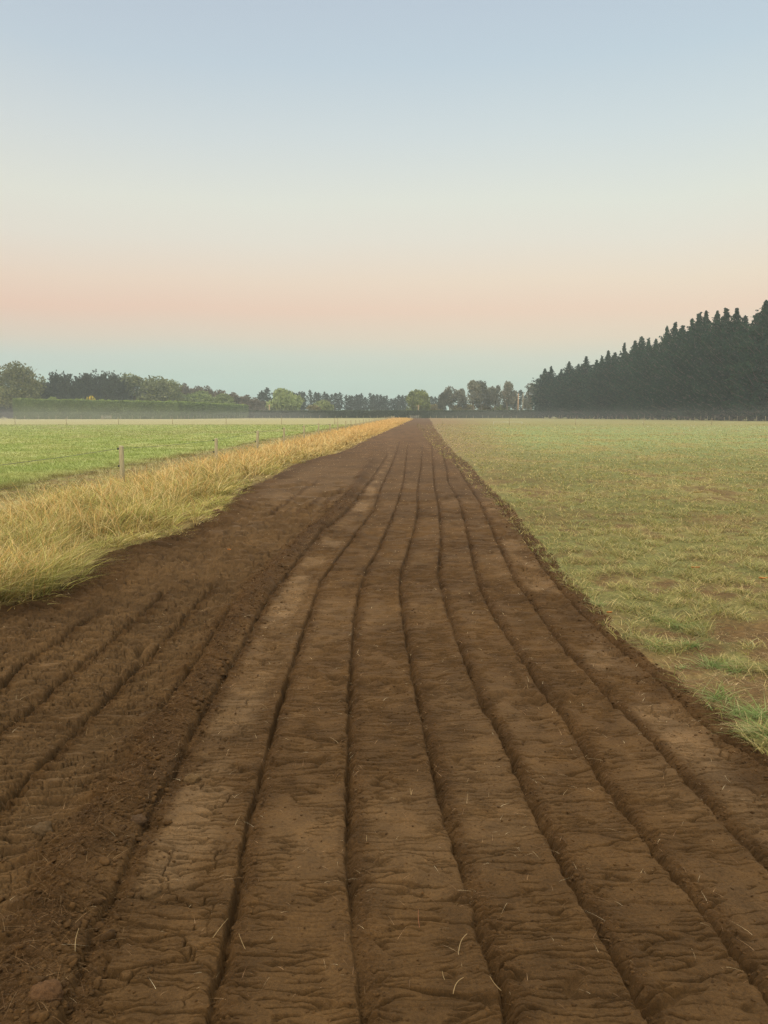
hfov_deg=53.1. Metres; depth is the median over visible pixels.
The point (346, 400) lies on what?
pine tree
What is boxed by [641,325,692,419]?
pine tree
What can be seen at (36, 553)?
verge grass
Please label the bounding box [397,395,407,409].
pine tree
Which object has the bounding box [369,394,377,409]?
pine tree
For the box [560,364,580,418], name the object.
pine tree
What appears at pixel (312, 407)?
shrub
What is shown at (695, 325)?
pine tree
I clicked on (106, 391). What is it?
cypress tree
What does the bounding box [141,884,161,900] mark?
soil clod
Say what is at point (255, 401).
autumn tree
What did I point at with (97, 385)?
cypress tree
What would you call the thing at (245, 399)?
autumn tree
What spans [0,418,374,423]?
cross fence
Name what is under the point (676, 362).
pine tree
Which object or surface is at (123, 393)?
cypress tree
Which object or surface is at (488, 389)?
gum tree
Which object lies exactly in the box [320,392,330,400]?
pine tree
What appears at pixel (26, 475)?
paddock grass
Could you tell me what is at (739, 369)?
pine tree
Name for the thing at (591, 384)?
pine tree
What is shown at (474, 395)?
gum tree
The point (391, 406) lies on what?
pine tree
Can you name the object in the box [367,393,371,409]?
pine tree
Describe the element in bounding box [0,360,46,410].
broadleaf tree
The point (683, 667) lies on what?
grass tuft
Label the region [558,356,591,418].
pine tree
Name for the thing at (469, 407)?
shrub
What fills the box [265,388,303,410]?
willow tree
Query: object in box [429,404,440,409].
shrub
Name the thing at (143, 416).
post fence
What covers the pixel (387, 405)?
pine tree
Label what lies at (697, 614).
dry clippings
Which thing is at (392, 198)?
sky
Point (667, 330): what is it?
pine tree
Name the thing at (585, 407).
pine tree
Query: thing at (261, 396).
pine tree
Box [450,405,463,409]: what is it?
shrub
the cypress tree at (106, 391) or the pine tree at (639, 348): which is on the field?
the pine tree at (639, 348)
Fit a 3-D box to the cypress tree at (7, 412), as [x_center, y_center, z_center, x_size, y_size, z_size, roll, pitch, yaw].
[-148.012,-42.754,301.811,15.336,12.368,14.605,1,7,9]
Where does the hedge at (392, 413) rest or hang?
on the ground
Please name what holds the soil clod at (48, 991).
on the dirt track
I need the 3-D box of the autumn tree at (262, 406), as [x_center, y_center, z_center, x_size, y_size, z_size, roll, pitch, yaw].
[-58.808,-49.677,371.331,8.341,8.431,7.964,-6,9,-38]
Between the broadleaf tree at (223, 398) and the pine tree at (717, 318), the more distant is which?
the broadleaf tree at (223, 398)
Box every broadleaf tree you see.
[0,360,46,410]
[120,372,144,400]
[136,375,177,400]
[159,379,184,401]
[182,393,194,401]
[185,390,214,402]
[213,393,235,403]
[406,389,430,410]
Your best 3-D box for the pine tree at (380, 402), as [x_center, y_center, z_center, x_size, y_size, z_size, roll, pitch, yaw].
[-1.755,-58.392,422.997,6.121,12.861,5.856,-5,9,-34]
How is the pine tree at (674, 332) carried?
on the field
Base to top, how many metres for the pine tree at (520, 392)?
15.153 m
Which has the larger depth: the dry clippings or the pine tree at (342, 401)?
the pine tree at (342, 401)
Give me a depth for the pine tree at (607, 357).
260.20 m
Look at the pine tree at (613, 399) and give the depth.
250.48 m
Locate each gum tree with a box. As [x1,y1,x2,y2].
[437,392,447,409]
[444,385,454,409]
[452,388,466,408]
[466,380,482,409]
[474,380,490,409]
[482,387,493,407]
[489,385,501,409]
[499,380,516,409]
[507,390,517,409]
[522,398,531,409]
[525,382,538,409]
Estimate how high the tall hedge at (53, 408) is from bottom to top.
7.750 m
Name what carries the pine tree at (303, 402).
on the ground
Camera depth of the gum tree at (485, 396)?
360.15 m
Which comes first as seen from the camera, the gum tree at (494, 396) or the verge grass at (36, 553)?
the verge grass at (36, 553)
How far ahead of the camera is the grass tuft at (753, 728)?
3.79 m
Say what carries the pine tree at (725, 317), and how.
on the ground
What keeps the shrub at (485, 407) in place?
on the ground
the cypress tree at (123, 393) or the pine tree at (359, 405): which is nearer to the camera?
the cypress tree at (123, 393)
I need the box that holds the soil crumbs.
[0,489,767,1023]
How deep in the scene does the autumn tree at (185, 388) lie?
369.31 m
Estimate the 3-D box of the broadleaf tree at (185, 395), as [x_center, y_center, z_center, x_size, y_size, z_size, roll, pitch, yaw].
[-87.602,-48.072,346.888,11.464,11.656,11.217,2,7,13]
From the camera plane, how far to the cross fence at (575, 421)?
115.18 m
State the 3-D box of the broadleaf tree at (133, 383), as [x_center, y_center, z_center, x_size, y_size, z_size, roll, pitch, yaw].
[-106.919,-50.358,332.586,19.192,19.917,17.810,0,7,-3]
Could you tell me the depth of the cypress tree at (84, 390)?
316.33 m
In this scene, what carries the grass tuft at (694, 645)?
on the field
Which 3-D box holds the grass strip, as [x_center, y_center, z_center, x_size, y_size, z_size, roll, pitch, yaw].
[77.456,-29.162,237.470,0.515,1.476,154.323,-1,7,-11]
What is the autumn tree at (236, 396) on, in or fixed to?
on the ground
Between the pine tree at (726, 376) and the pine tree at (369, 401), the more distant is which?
the pine tree at (369, 401)
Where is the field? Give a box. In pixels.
[430,417,767,755]
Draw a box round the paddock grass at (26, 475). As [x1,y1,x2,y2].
[0,424,354,500]
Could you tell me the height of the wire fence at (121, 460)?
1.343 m
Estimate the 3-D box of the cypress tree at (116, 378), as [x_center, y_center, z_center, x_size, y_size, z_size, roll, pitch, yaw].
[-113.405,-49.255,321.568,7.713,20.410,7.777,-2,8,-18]
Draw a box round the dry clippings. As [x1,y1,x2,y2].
[494,470,767,747]
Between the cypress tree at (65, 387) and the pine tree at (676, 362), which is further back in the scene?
the cypress tree at (65, 387)
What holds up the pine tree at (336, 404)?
on the ground
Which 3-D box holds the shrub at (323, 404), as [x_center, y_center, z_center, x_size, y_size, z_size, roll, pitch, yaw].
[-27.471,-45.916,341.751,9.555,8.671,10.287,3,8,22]
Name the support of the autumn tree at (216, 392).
on the ground
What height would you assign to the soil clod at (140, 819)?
0.049 m
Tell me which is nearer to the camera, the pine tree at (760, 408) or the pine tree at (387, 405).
the pine tree at (760, 408)
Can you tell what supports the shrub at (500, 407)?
on the ground
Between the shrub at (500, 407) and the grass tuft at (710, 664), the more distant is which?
the shrub at (500, 407)
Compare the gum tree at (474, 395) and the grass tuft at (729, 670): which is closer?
the grass tuft at (729, 670)
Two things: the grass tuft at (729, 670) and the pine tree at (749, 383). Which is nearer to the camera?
the grass tuft at (729, 670)
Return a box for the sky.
[0,0,767,410]
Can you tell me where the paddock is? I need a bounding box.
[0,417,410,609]
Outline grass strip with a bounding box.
[542,415,765,420]
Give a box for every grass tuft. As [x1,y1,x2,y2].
[584,596,612,606]
[628,613,668,621]
[630,633,683,651]
[655,677,755,706]
[659,615,713,630]
[664,635,718,649]
[664,656,702,670]
[666,648,758,673]
[692,689,767,724]
[692,695,765,720]
[703,656,766,675]
[705,697,767,745]
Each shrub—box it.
[306,405,320,409]
[313,399,334,409]
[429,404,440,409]
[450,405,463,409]
[464,404,476,409]
[477,405,491,409]
[492,404,511,409]
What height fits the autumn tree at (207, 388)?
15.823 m
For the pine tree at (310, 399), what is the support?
on the ground
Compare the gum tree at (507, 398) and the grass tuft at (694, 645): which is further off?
the gum tree at (507, 398)
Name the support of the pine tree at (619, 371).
on the ground
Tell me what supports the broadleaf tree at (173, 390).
on the ground
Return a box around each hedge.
[12,398,248,417]
[249,410,541,417]
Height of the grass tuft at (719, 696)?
0.089 m
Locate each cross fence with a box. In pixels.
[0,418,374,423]
[442,418,711,424]
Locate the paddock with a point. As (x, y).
(149, 422)
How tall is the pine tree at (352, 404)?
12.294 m
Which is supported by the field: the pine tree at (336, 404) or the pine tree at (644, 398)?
the pine tree at (644, 398)
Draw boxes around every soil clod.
[27,978,63,1002]
[31,821,53,837]
[130,814,146,825]
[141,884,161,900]
[183,774,201,784]
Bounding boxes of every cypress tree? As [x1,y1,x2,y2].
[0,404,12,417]
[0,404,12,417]
[35,382,55,398]
[47,370,62,398]
[55,371,76,398]
[70,378,80,398]
[74,370,98,399]
[90,372,101,399]
[94,369,107,398]
[99,377,117,399]
[106,370,121,399]
[117,380,128,399]
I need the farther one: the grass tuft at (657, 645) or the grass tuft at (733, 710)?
the grass tuft at (657, 645)
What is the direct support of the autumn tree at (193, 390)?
on the ground
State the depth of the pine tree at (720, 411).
195.31 m
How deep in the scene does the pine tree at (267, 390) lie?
404.57 m
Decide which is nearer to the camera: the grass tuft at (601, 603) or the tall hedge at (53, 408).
the grass tuft at (601, 603)
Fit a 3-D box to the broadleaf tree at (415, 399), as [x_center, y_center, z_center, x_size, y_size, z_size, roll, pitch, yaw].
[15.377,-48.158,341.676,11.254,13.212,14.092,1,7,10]
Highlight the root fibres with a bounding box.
[0,502,351,1023]
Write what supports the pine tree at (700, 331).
on the ground
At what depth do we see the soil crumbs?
2.83 m
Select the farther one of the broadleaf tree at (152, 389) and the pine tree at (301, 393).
the pine tree at (301, 393)
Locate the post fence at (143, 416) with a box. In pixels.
[13,415,237,417]
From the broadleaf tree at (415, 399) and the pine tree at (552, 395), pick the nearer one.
the pine tree at (552, 395)
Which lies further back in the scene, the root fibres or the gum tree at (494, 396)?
the gum tree at (494, 396)
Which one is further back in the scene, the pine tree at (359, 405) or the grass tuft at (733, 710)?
the pine tree at (359, 405)
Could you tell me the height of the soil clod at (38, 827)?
0.064 m
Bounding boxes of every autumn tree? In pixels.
[179,383,191,394]
[187,386,202,393]
[198,385,214,400]
[209,389,225,399]
[228,392,240,403]
[236,395,254,409]
[248,397,260,409]
[255,401,267,410]
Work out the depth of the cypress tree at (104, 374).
322.28 m
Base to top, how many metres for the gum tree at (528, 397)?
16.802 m
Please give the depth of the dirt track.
3.35 m
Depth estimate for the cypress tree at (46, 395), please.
300.47 m
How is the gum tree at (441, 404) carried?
on the ground
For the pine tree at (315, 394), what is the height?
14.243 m
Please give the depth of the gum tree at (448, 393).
360.37 m
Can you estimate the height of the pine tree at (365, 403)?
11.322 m
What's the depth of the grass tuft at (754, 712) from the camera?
4.04 m
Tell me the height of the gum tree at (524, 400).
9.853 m
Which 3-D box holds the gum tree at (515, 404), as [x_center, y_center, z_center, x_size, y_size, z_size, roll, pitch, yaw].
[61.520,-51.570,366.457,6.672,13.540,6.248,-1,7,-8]
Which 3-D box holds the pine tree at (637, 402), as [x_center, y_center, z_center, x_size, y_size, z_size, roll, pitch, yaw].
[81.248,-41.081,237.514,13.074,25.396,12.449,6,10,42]
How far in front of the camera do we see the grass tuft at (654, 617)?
5.97 m
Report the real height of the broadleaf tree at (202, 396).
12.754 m
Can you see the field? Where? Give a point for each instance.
(741, 632)
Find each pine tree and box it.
[255,387,272,401]
[257,390,269,402]
[298,393,305,409]
[300,391,306,409]
[306,390,312,409]
[311,392,323,403]
[312,392,320,403]
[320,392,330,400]
[330,393,341,409]
[337,392,343,409]
[341,394,349,409]
[346,395,357,410]
[354,394,363,409]
[361,397,369,409]
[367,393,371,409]
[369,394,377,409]
[377,394,386,409]
[381,395,390,409]
[387,398,396,409]
[394,395,403,409]
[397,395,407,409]
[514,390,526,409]
[528,368,551,417]
[531,366,558,417]
[544,369,564,417]
[548,361,575,418]
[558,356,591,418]
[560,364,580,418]
[574,360,598,418]
[581,350,611,418]
[585,355,608,418]
[590,352,618,418]
[604,342,628,418]
[607,340,642,418]
[615,336,648,418]
[624,338,652,418]
[630,339,659,419]
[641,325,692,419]
[642,321,679,419]
[646,326,669,419]
[662,312,708,419]
[663,318,696,419]
[669,310,714,419]
[684,307,733,419]
[686,310,724,419]
[697,308,742,420]
[706,315,750,420]
[713,313,767,420]
[717,300,767,420]
[739,306,767,420]
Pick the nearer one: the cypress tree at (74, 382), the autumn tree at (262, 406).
the cypress tree at (74, 382)
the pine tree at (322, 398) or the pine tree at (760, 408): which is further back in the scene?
the pine tree at (322, 398)
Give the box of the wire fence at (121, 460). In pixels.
[0,416,394,489]
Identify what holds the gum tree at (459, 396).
on the ground
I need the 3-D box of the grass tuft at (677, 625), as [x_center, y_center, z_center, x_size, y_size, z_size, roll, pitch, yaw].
[2.283,0.838,5.776,0.771,0.082,0.564,0,7,0]
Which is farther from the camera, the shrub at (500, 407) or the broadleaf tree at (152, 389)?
the shrub at (500, 407)
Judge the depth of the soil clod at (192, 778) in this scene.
3.37 m
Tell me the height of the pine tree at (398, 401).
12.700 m
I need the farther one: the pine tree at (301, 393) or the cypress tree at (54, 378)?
the pine tree at (301, 393)
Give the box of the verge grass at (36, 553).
[0,417,412,609]
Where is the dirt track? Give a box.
[0,418,767,1023]
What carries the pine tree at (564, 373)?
on the ground
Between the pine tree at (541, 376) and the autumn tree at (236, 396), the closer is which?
the pine tree at (541, 376)
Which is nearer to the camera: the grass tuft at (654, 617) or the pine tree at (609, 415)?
the grass tuft at (654, 617)
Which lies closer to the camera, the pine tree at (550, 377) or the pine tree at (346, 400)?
the pine tree at (550, 377)

